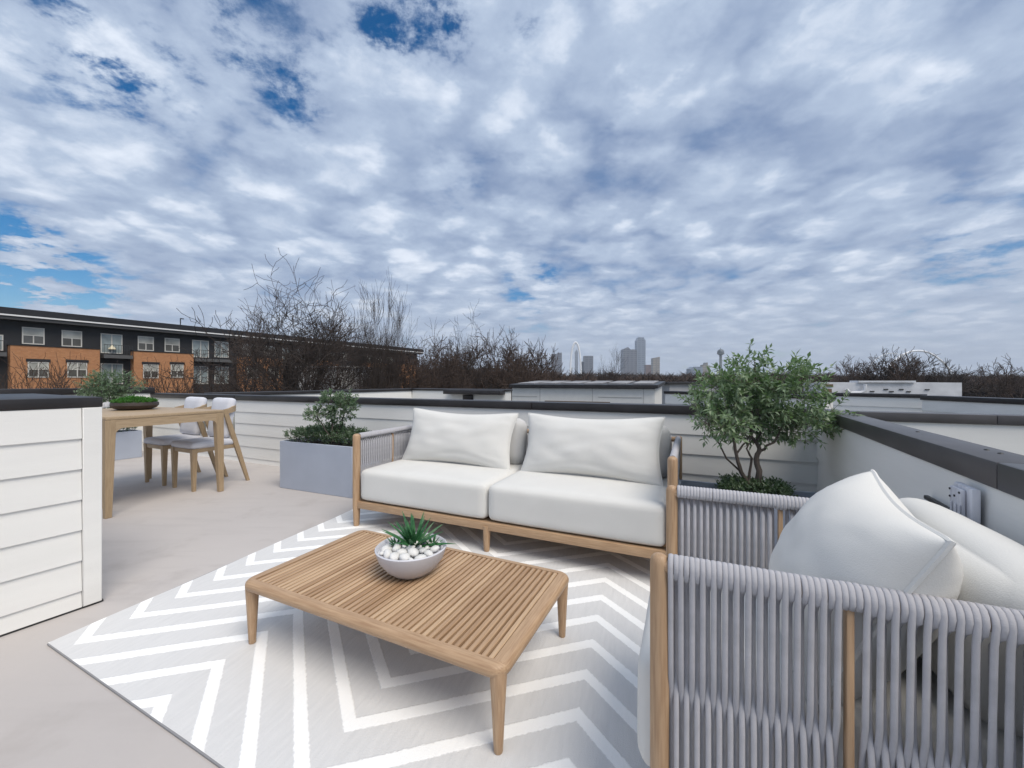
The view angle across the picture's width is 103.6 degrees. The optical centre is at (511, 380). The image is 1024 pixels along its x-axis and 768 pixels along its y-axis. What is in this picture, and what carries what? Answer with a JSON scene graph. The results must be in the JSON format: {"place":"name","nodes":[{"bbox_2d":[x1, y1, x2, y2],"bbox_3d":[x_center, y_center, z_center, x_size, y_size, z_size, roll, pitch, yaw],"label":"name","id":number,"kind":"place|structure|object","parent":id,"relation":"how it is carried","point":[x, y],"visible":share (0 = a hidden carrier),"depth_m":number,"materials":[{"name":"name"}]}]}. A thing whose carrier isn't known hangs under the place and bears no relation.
{"place":"outdoors","nodes":[
{"label":"outdoors","id":0,"kind":"place"},
{"bbox_2d":[0,393,102,636],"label":"half wall","id":1,"kind":"structure","parent":0,"point":[50,506],"depth_m":2.02,"materials":[{"name":"white paint"}]},
{"bbox_2d":[0,306,423,393],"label":"apartment building","id":2,"kind":"structure","parent":0,"point":[27,336],"depth_m":44.02,"materials":[{"name":"black brick"}]},
{"bbox_2d":[0,335,2,350],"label":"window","id":3,"kind":"structure","parent":2,"relation":"in","point":[1,336],"depth_m":37.82,"materials":[{"name":"grey glass"}]},
{"bbox_2d":[22,327,44,344],"bbox_3d":[-46.931,-4.397,39.546,0.070,1.647,1.465,0,0,29],"label":"window","id":4,"kind":"structure","parent":2,"relation":"in","point":[30,335],"depth_m":39.53,"materials":[{"name":"grey glass"}]},
{"bbox_2d":[26,359,50,377],"bbox_3d":[-46.061,-1.221,39.217,0.100,1.802,1.570,0,0,29],"label":"window","id":5,"kind":"structure","parent":2,"relation":"in","point":[33,364],"depth_m":39.21,"materials":[{"name":"grey glass"}]},
{"bbox_2d":[61,330,81,346],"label":"window","id":6,"kind":"structure","parent":2,"relation":"in","point":[68,338],"depth_m":41.80,"materials":[{"name":"grey glass"}]},
{"bbox_2d":[66,359,88,377],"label":"window","id":7,"kind":"structure","parent":2,"relation":"in","point":[82,366],"depth_m":41.54,"materials":[{"name":"grey glass"}]},
{"bbox_2d":[100,333,121,353],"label":"door","id":8,"kind":"structure","parent":2,"relation":"in","point":[115,340],"depth_m":44.45,"materials":[{"name":"grey glass"}]},
{"bbox_2d":[100,363,122,383],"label":"door","id":9,"kind":"structure","parent":2,"relation":"in","point":[109,366],"depth_m":44.49,"materials":[{"name":"grey glass"}]},
{"bbox_2d":[138,336,153,350],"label":"window","id":10,"kind":"structure","parent":2,"relation":"in","point":[145,343],"depth_m":47.10,"materials":[{"name":"grey glass"}]},
{"bbox_2d":[142,362,159,377],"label":"window","id":11,"kind":"structure","parent":2,"relation":"in","point":[145,364],"depth_m":46.78,"materials":[{"name":"grey glass"}]},
{"bbox_2d":[164,338,179,351],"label":"window","id":12,"kind":"structure","parent":2,"relation":"in","point":[170,344],"depth_m":49.29,"materials":[{"name":"grey glass"}]},
{"bbox_2d":[170,362,184,377],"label":"window","id":13,"kind":"structure","parent":2,"relation":"in","point":[181,366],"depth_m":49.04,"materials":[{"name":"grey glass"}]},
{"bbox_2d":[192,340,208,357],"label":"door","id":14,"kind":"structure","parent":2,"relation":"in","point":[196,344],"depth_m":51.99,"materials":[{"name":"grey glass"}]},
{"bbox_2d":[194,366,207,383],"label":"door","id":15,"kind":"structure","parent":2,"relation":"in","point":[205,374],"depth_m":52.07,"materials":[{"name":"grey glass"}]},
{"bbox_2d":[214,341,228,357],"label":"door","id":16,"kind":"structure","parent":2,"relation":"in","point":[215,348],"depth_m":54.08,"materials":[{"name":"grey glass"}]},
{"bbox_2d":[214,366,228,383],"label":"door","id":17,"kind":"structure","parent":2,"relation":"in","point":[216,366],"depth_m":54.14,"materials":[{"name":"grey glass"}]},
{"bbox_2d":[0,0,1023,375],"label":"sky","id":18,"kind":"structure","parent":0,"point":[831,180],"materials":[{"name":"white"}]},
{"bbox_2d":[551,353,561,373],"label":"tower","id":19,"kind":"structure","parent":0,"point":[559,360],"depth_m":1300.00,"materials":[{"name":"concrete"}]},
{"bbox_2d":[569,341,581,374],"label":"bridge pylon","id":20,"kind":"object","parent":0,"point":[575,343],"visible":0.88,"depth_m":898.40,"materials":[{"name":"white metal"}]},
{"bbox_2d":[575,350,577,374],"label":"tower","id":21,"kind":"structure","parent":0,"point":[576,360],"depth_m":1500.00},
{"bbox_2d":[509,381,664,403],"bbox_3d":[2.613,0.899,13.921,4.823,1.802,2.520,0,0,25],"label":"stair bulkhead","id":22,"kind":"object","parent":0,"point":[644,392],"visible":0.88,"depth_m":12.87,"materials":[{"name":"white paint"}]},
{"bbox_2d":[621,347,636,374],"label":"tower","id":23,"kind":"structure","parent":0,"point":[629,355],"depth_m":1480.00,"materials":[{"name":"concrete"}]},
{"bbox_2d":[635,337,645,373],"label":"tower","id":24,"kind":"structure","parent":0,"point":[640,344],"depth_m":1500.00,"materials":[{"name":"grey glass"}]},
{"bbox_2d":[644,365,650,374],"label":"tower","id":25,"kind":"structure","parent":0,"point":[647,369],"depth_m":1350.00,"materials":[{"name":"grey concrete"}]},
{"bbox_2d":[651,357,659,374],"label":"tower","id":26,"kind":"structure","parent":0,"point":[655,365],"depth_m":1250.00,"materials":[{"name":"beige stone"}]},
{"bbox_2d":[662,382,718,403],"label":"building","id":27,"kind":"structure","parent":0,"point":[675,386],"depth_m":30.00,"materials":[{"name":"paint"}]},
{"bbox_2d":[686,367,702,375],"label":"tower","id":28,"kind":"structure","parent":0,"point":[690,370],"depth_m":1100.00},
{"bbox_2d":[700,363,709,375],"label":"tower","id":29,"kind":"structure","parent":0,"point":[704,366],"depth_m":1200.00,"materials":[{"name":"grey concrete"}]},
{"bbox_2d":[717,348,723,369],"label":"observation tower","id":30,"kind":"structure","parent":0,"point":[720,352],"depth_m":1198.73,"materials":[{"name":"concrete"}]},
{"bbox_2d":[868,350,978,376],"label":"arch bridge","id":31,"kind":"structure","parent":0,"point":[937,357],"depth_m":537.04,"materials":[{"name":"white paint"}]},
{"label":"ground","id":32,"kind":"structure","parent":0,"visible":0},
{"bbox_2d":[0,352,83,388],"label":"bare shrub","id":33,"kind":"object","parent":32,"relation":"on","point":[52,380],"visible":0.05,"depth_m":26.15,"materials":[{"name":"brown plant"}]},
{"bbox_2d":[0,357,103,388],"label":"bare shrub","id":34,"kind":"object","parent":32,"relation":"on","point":[28,373],"visible":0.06,"depth_m":27.38,"materials":[{"name":"brown plant"}]},
{"bbox_2d":[93,360,212,393],"bbox_3d":[-26.012,4.361,29.017,7.944,11.730,8.426,0,0,-10],"label":"bare shrub","id":35,"kind":"object","parent":32,"relation":"on","point":[171,380],"visible":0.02,"depth_m":29.84,"materials":[{"name":"brown plant"}]},
{"bbox_2d":[141,358,223,393],"bbox_3d":[-24.821,4.159,30.631,6.575,12.136,6.974,0,0,-40],"label":"bare shrub","id":36,"kind":"object","parent":32,"relation":"on","point":[186,379],"visible":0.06,"depth_m":29.86,"materials":[{"name":"brown plant"}]},
{"bbox_2d":[180,362,281,393],"bbox_3d":[-23.132,4.234,33.007,10.330,11.983,9.738,0,0,0],"label":"bare shrub","id":37,"kind":"object","parent":32,"relation":"on","point":[223,382],"visible":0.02,"depth_m":33.01,"materials":[{"name":"brown plant"}]},
{"bbox_2d":[202,284,292,392],"bbox_3d":[-24.262,0.582,38.363,10.322,19.448,7.676,0,0,38],"label":"bare tree","id":38,"kind":"object","parent":32,"relation":"on","point":[253,330],"visible":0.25,"depth_m":38.06,"materials":[{"name":"brown plant"}]},
{"bbox_2d":[148,254,380,392],"bbox_3d":[-19.150,-0.220,32.326,17.122,20.889,14.562,0,0,43],"label":"bare tree","id":39,"kind":"object","parent":32,"relation":"on","point":[258,350],"visible":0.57,"depth_m":31.77,"materials":[{"name":"brown plant"}]},
{"bbox_2d":[227,248,392,391],"bbox_3d":[-18.473,-0.810,37.158,16.191,22.124,15.052,0,0,40],"label":"bare tree","id":40,"kind":"object","parent":32,"relation":"on","point":[308,355],"visible":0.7,"depth_m":35.63,"materials":[{"name":"brown plant"}]},
{"bbox_2d":[291,291,363,389],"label":"bare tree","id":41,"kind":"object","parent":32,"relation":"on","point":[335,341],"visible":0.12,"depth_m":44.87,"materials":[{"name":"brown plant"}]},
{"bbox_2d":[299,366,368,389],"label":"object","id":42,"kind":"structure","parent":32,"relation":"on","point":[349,387],"depth_m":46.00,"materials":[{"name":"brown plant"}]},
{"bbox_2d":[204,388,512,400],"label":"roof","id":43,"kind":"structure","parent":32,"relation":"on","point":[463,394],"depth_m":9.54,"materials":[{"name":"white paint"}]},
{"bbox_2d":[337,271,406,389],"bbox_3d":[-12.407,0.242,35.309,5.412,20.049,7.399,0,0,-26],"label":"bare tree","id":44,"kind":"object","parent":32,"relation":"on","point":[370,379],"visible":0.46,"depth_m":35.11,"materials":[{"name":"brown plant"}]},
{"bbox_2d":[352,328,403,387],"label":"bare tree","id":45,"kind":"object","parent":32,"relation":"on","point":[379,358],"visible":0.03,"depth_m":47.73,"materials":[{"name":"brown plant"}]},
{"bbox_2d":[359,287,419,388],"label":"bare tree","id":46,"kind":"object","parent":32,"relation":"on","point":[396,355],"visible":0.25,"depth_m":40.27,"materials":[{"name":"brown plant"}]},
{"bbox_2d":[353,339,441,388],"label":"bare tree","id":47,"kind":"object","parent":32,"relation":"on","point":[406,380],"visible":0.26,"depth_m":44.22,"materials":[{"name":"brown plant"}]},
{"bbox_2d":[352,336,477,388],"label":"bare tree","id":48,"kind":"object","parent":32,"relation":"on","point":[431,379],"visible":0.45,"depth_m":43.76,"materials":[{"name":"brown plant"}]},
{"bbox_2d":[414,335,473,388],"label":"bare tree","id":49,"kind":"object","parent":32,"relation":"on","point":[442,357],"visible":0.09,"depth_m":60.57,"materials":[{"name":"brown plant"}]},
{"bbox_2d":[412,320,479,388],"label":"bare tree","id":50,"kind":"object","parent":32,"relation":"on","point":[445,365],"visible":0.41,"depth_m":47.91,"materials":[{"name":"brown plant"}]},
{"bbox_2d":[428,302,514,388],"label":"bare tree","id":51,"kind":"object","parent":32,"relation":"on","point":[471,369],"visible":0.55,"depth_m":52.06,"materials":[{"name":"brown plant"}]},
{"bbox_2d":[443,336,559,388],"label":"bare tree","id":52,"kind":"object","parent":32,"relation":"on","point":[483,354],"visible":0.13,"depth_m":57.80,"materials":[{"name":"brown plant"}]},
{"bbox_2d":[470,326,550,400],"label":"bare tree","id":53,"kind":"object","parent":32,"relation":"on","point":[501,374],"visible":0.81,"depth_m":48.70,"materials":[{"name":"brown plant"}]},
{"bbox_2d":[495,339,557,395],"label":"bare tree","id":54,"kind":"object","parent":32,"relation":"on","point":[545,367],"visible":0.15,"depth_m":59.09,"materials":[{"name":"brown plant"}]},
{"bbox_2d":[522,341,575,381],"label":"bare tree","id":55,"kind":"object","parent":32,"relation":"on","point":[548,367],"visible":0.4,"depth_m":59.08,"materials":[{"name":"brown plant"}]},
{"bbox_2d":[583,356,592,373],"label":"tower","id":56,"kind":"structure","parent":32,"relation":"on","point":[587,363],"depth_m":1380.00,"materials":[{"name":"concrete"}]},
{"bbox_2d":[596,345,626,380],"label":"bare tree","id":57,"kind":"object","parent":32,"relation":"on","point":[601,376],"visible":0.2,"depth_m":69.82,"materials":[{"name":"brown plant"}]},
{"bbox_2d":[417,366,1023,398],"bbox_3d":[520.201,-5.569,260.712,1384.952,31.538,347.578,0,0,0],"label":"winter woods","id":58,"kind":"object","parent":32,"relation":"on","point":[682,377],"visible":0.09,"depth_m":131.33,"materials":[{"name":"brown plant"}]},
{"bbox_2d":[664,391,835,408],"bbox_3d":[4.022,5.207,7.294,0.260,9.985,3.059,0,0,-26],"label":"townhouse","id":59,"kind":"structure","parent":32,"relation":"on","point":[670,398],"depth_m":8.14,"materials":[{"name":"white paint"}]},
{"bbox_2d":[834,354,878,381],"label":"bare tree","id":60,"kind":"object","parent":32,"relation":"on","point":[849,369],"visible":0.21,"depth_m":94.96,"materials":[{"name":"brown plant"}]},
{"bbox_2d":[833,344,926,381],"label":"bare tree","id":61,"kind":"object","parent":32,"relation":"on","point":[897,360],"visible":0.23,"depth_m":77.87,"materials":[{"name":"brown plant"}]},
{"bbox_2d":[804,381,961,395],"bbox_3d":[21.935,5.095,24.282,6.394,10.210,3.300,0,0,18],"label":"rooftop unit","id":62,"kind":"object","parent":32,"relation":"on","point":[927,388],"visible":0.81,"depth_m":22.94,"materials":[{"name":"white metal"}]},
{"bbox_2d":[830,348,947,382],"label":"bare tree","id":63,"kind":"object","parent":32,"relation":"on","point":[865,374],"visible":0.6,"depth_m":74.18,"materials":[{"name":"brown plant"}]},
{"bbox_2d":[785,392,1023,414],"bbox_3d":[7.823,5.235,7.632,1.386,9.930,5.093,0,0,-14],"label":"townhouse","id":64,"kind":"structure","parent":32,"relation":"on","point":[913,403],"depth_m":7.61,"materials":[{"name":"white paint"}]},
{"bbox_2d":[879,346,929,381],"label":"bare tree","id":65,"kind":"object","parent":32,"relation":"on","point":[908,375],"visible":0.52,"depth_m":70.45,"materials":[{"name":"brown plant"}]},
{"bbox_2d":[871,355,967,393],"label":"bare tree","id":66,"kind":"object","parent":32,"relation":"on","point":[932,374],"visible":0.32,"depth_m":72.36,"materials":[{"name":"brown plant"}]},
{"bbox_2d":[844,410,1023,454],"bbox_3d":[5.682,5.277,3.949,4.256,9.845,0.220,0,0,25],"label":"townhouse","id":67,"kind":"structure","parent":32,"relation":"on","point":[1004,432],"depth_m":4.24,"materials":[{"name":"white paint"}]},
{"bbox_2d":[920,358,997,396],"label":"bare tree","id":68,"kind":"object","parent":32,"relation":"on","point":[960,378],"visible":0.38,"depth_m":79.32,"materials":[{"name":"brown plant"}]},
{"bbox_2d":[972,353,1023,397],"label":"bare tree","id":69,"kind":"object","parent":32,"relation":"on","point":[1008,380],"visible":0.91,"depth_m":70.55,"materials":[{"name":"brown plant"}]},
{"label":"townhouse","id":70,"kind":"object","parent":32,"relation":"on","visible":0},
{"bbox_2d":[0,450,352,767],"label":"roof deck","id":71,"kind":"structure","parent":70,"relation":"on","point":[57,710],"depth_m":2.46,"materials":[{"name":"beige concrete"}]},
{"bbox_2d":[0,387,154,450],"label":"parapet wall","id":72,"kind":"structure","parent":71,"relation":"on","point":[70,391],"depth_m":6.09,"materials":[{"name":"white paint"}]},
{"bbox_2d":[115,429,141,459],"bbox_3d":[-6.234,0.990,5.974,0.360,0.420,1.050,0,0,28],"label":"planter box","id":73,"kind":"object","parent":71,"relation":"on","point":[128,444],"visible":0.28,"depth_m":6.22,"materials":[{"name":"concrete"}]},
{"bbox_2d":[74,369,148,408],"bbox_3d":[-5.919,0.295,5.963,0.802,0.956,0.761,0,0,28],"label":"potted shrub","id":74,"kind":"object","parent":73,"relation":"in","point":[113,390],"visible":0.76,"depth_m":5.88,"materials":[{"name":"green plant"}]},
{"bbox_2d":[117,427,136,431],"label":"ground cover plant","id":75,"kind":"object","parent":73,"relation":"on","point":[127,428],"visible":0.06,"depth_m":6.29,"materials":[{"name":"green plant"}]},
{"bbox_2d":[102,407,223,518],"bbox_3d":[-3.996,0.757,4.233,1.455,0.885,0.975,0,0,24],"label":"dining table","id":76,"kind":"object","parent":71,"relation":"on","point":[114,421],"visible":0.61,"depth_m":3.88,"materials":[{"name":"brown wood"}]},
{"bbox_2d":[109,401,158,409],"bbox_3d":[-4.123,0.273,4.410,0.400,0.084,0.400,0,0,0],"label":"planter bowl","id":77,"kind":"object","parent":76,"relation":"on","point":[136,406],"visible":0.88,"depth_m":4.27,"materials":[{"name":"ceramic"}]},
{"bbox_2d":[109,395,158,402],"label":"moss plant","id":78,"kind":"object","parent":77,"relation":"in","point":[132,399],"visible":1,"depth_m":4.32,"materials":[{"name":"green plant"}]},
{"bbox_2d":[143,397,215,485],"bbox_3d":[-4.034,0.700,4.941,0.458,0.999,0.608,0,0,25],"label":"dining chair","id":79,"kind":"object","parent":71,"relation":"on","point":[189,430],"visible":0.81,"depth_m":4.81,"materials":[{"name":"grey fabric"}]},
{"bbox_2d":[171,397,249,491],"bbox_3d":[-3.504,0.700,4.696,0.458,0.999,0.608,0,0,25],"label":"dining chair","id":80,"kind":"object","parent":71,"relation":"on","point":[193,447],"visible":0.87,"depth_m":4.63,"materials":[{"name":"brown wood"}]},
{"bbox_2d":[280,437,375,497],"bbox_3d":[-2.037,0.938,4.513,1.066,0.525,0.420,0,0,23],"label":"planter box","id":81,"kind":"object","parent":71,"relation":"on","point":[320,468],"visible":0.57,"depth_m":4.31,"materials":[{"name":"concrete"}]},
{"bbox_2d":[282,422,374,446],"bbox_3d":[-2.018,0.594,4.512,1.110,0.273,0.470,0,0,23],"label":"ground cover plant","id":82,"kind":"object","parent":81,"relation":"on","point":[343,432],"visible":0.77,"depth_m":4.42,"materials":[{"name":"green plant"}]},
{"bbox_2d":[301,387,360,441],"bbox_3d":[-1.926,0.365,4.361,0.619,0.590,0.436,0,0,-8],"label":"potted shrub","id":83,"kind":"object","parent":81,"relation":"in","point":[349,402],"visible":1,"depth_m":4.31,"materials":[{"name":"green plant"}]},
{"bbox_2d":[47,509,649,767],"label":"area rug","id":84,"kind":"object","parent":71,"relation":"on","point":[188,664],"visible":0.48,"depth_m":1.62,"materials":[{"name":"grey carpet"}]},
{"bbox_2d":[245,530,568,754],"bbox_3d":[-0.473,1.044,1.856,1.330,0.292,0.720,0,0,25],"label":"coffee table","id":85,"kind":"object","parent":84,"relation":"on","point":[484,615],"visible":0.91,"depth_m":1.68,"materials":[{"name":"brown wood"}]},
{"bbox_2d":[375,533,446,579],"bbox_3d":[-0.473,0.829,1.898,0.330,0.139,0.330,0,0,20],"label":"pebble bowl","id":86,"kind":"object","parent":85,"relation":"on","point":[399,561],"visible":0.69,"depth_m":1.80,"materials":[{"name":"white ceramic"}]},
{"bbox_2d":[387,536,404,545],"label":"succulent","id":87,"kind":"object","parent":86,"relation":"in","point":[392,541],"visible":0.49,"depth_m":1.93,"materials":[{"name":"green plant"}]},
{"bbox_2d":[382,510,453,547],"bbox_3d":[-0.446,0.714,1.917,0.371,0.163,0.312,0,0,20],"label":"succulent","id":88,"kind":"object","parent":86,"relation":"in","point":[409,534],"visible":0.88,"depth_m":1.90,"materials":[{"name":"green plant"}]},
{"bbox_2d":[421,535,441,546],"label":"succulent","id":89,"kind":"object","parent":86,"relation":"in","point":[434,541],"visible":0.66,"depth_m":1.92,"materials":[{"name":"green plant"}]},
{"bbox_2d":[353,418,681,558],"bbox_3d":[0.020,0.757,3.260,2.476,0.868,1.023,0,0,24],"label":"outdoor sofa","id":90,"kind":"object","parent":84,"relation":"on","point":[614,515],"visible":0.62,"depth_m":2.83,"materials":[{"name":"white fabric"}]},
{"bbox_2d":[402,408,518,469],"bbox_3d":[-0.480,0.505,3.566,1.077,0.510,0.218,1,-20,23],"label":"throw pillow","id":91,"kind":"object","parent":90,"relation":"on","point":[483,440],"visible":0.95,"depth_m":3.46,"materials":[{"name":"white fabric"}]},
{"bbox_2d":[521,413,664,485],"bbox_3d":[0.587,0.505,3.085,1.087,0.510,0.226,-1,-20,26],"label":"throw pillow","id":92,"kind":"object","parent":90,"relation":"on","point":[623,449],"visible":0.93,"depth_m":2.97,"materials":[{"name":"white fabric"}]},
{"bbox_2d":[637,485,1023,767],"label":"armchair","id":93,"kind":"object","parent":84,"relation":"on","point":[721,683],"visible":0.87,"depth_m":0.83,"materials":[{"name":"grey fabric"}]},
{"bbox_2d":[769,469,963,712],"bbox_3d":[0.828,0.476,0.997,0.282,0.459,0.509,29,17,25],"label":"throw pillow","id":94,"kind":"object","parent":93,"relation":"on","point":[867,528],"visible":0.59,"depth_m":0.83,"materials":[{"name":"white fabric"}]},
{"bbox_2d":[150,393,817,491],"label":"parapet wall","id":95,"kind":"structure","parent":71,"relation":"on","point":[262,422],"depth_m":4.20,"materials":[{"name":"white paint"}]},
{"bbox_2d":[678,479,816,567],"bbox_3d":[1.620,0.980,2.740,0.920,0.440,0.400,0,0,25],"label":"planter box","id":96,"kind":"object","parent":71,"relation":"on","point":[805,494],"visible":0.02,"depth_m":2.75,"materials":[{"name":"metal"}]},
{"bbox_2d":[714,470,797,496],"bbox_3d":[1.645,0.732,2.735,0.498,0.198,0.390,0,0,25],"label":"ground cover plant","id":97,"kind":"object","parent":96,"relation":"in","point":[779,487],"visible":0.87,"depth_m":2.68,"materials":[{"name":"green plant"}]},
{"bbox_2d":[672,338,863,492],"bbox_3d":[1.720,0.238,2.766,1.280,1.059,0.776,0,0,-4],"label":"potted tree","id":98,"kind":"object","parent":96,"relation":"in","point":[729,422],"visible":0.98,"depth_m":2.66,"materials":[{"name":"green plant"}]},
{"bbox_2d":[816,409,1023,545],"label":"parapet wall","id":99,"kind":"structure","parent":71,"relation":"on","point":[902,461],"depth_m":1.47,"materials":[{"name":"white paint"}]},
{"bbox_2d":[924,481,980,523],"bbox_3d":[1.360,0.377,1.268,0.036,0.150,0.325,0,0,28],"label":"outlet box","id":100,"kind":"object","parent":99,"relation":"attached to","point":[965,500],"visible":0.62,"depth_m":1.15,"materials":[{"name":"white plastic"}]}
]}

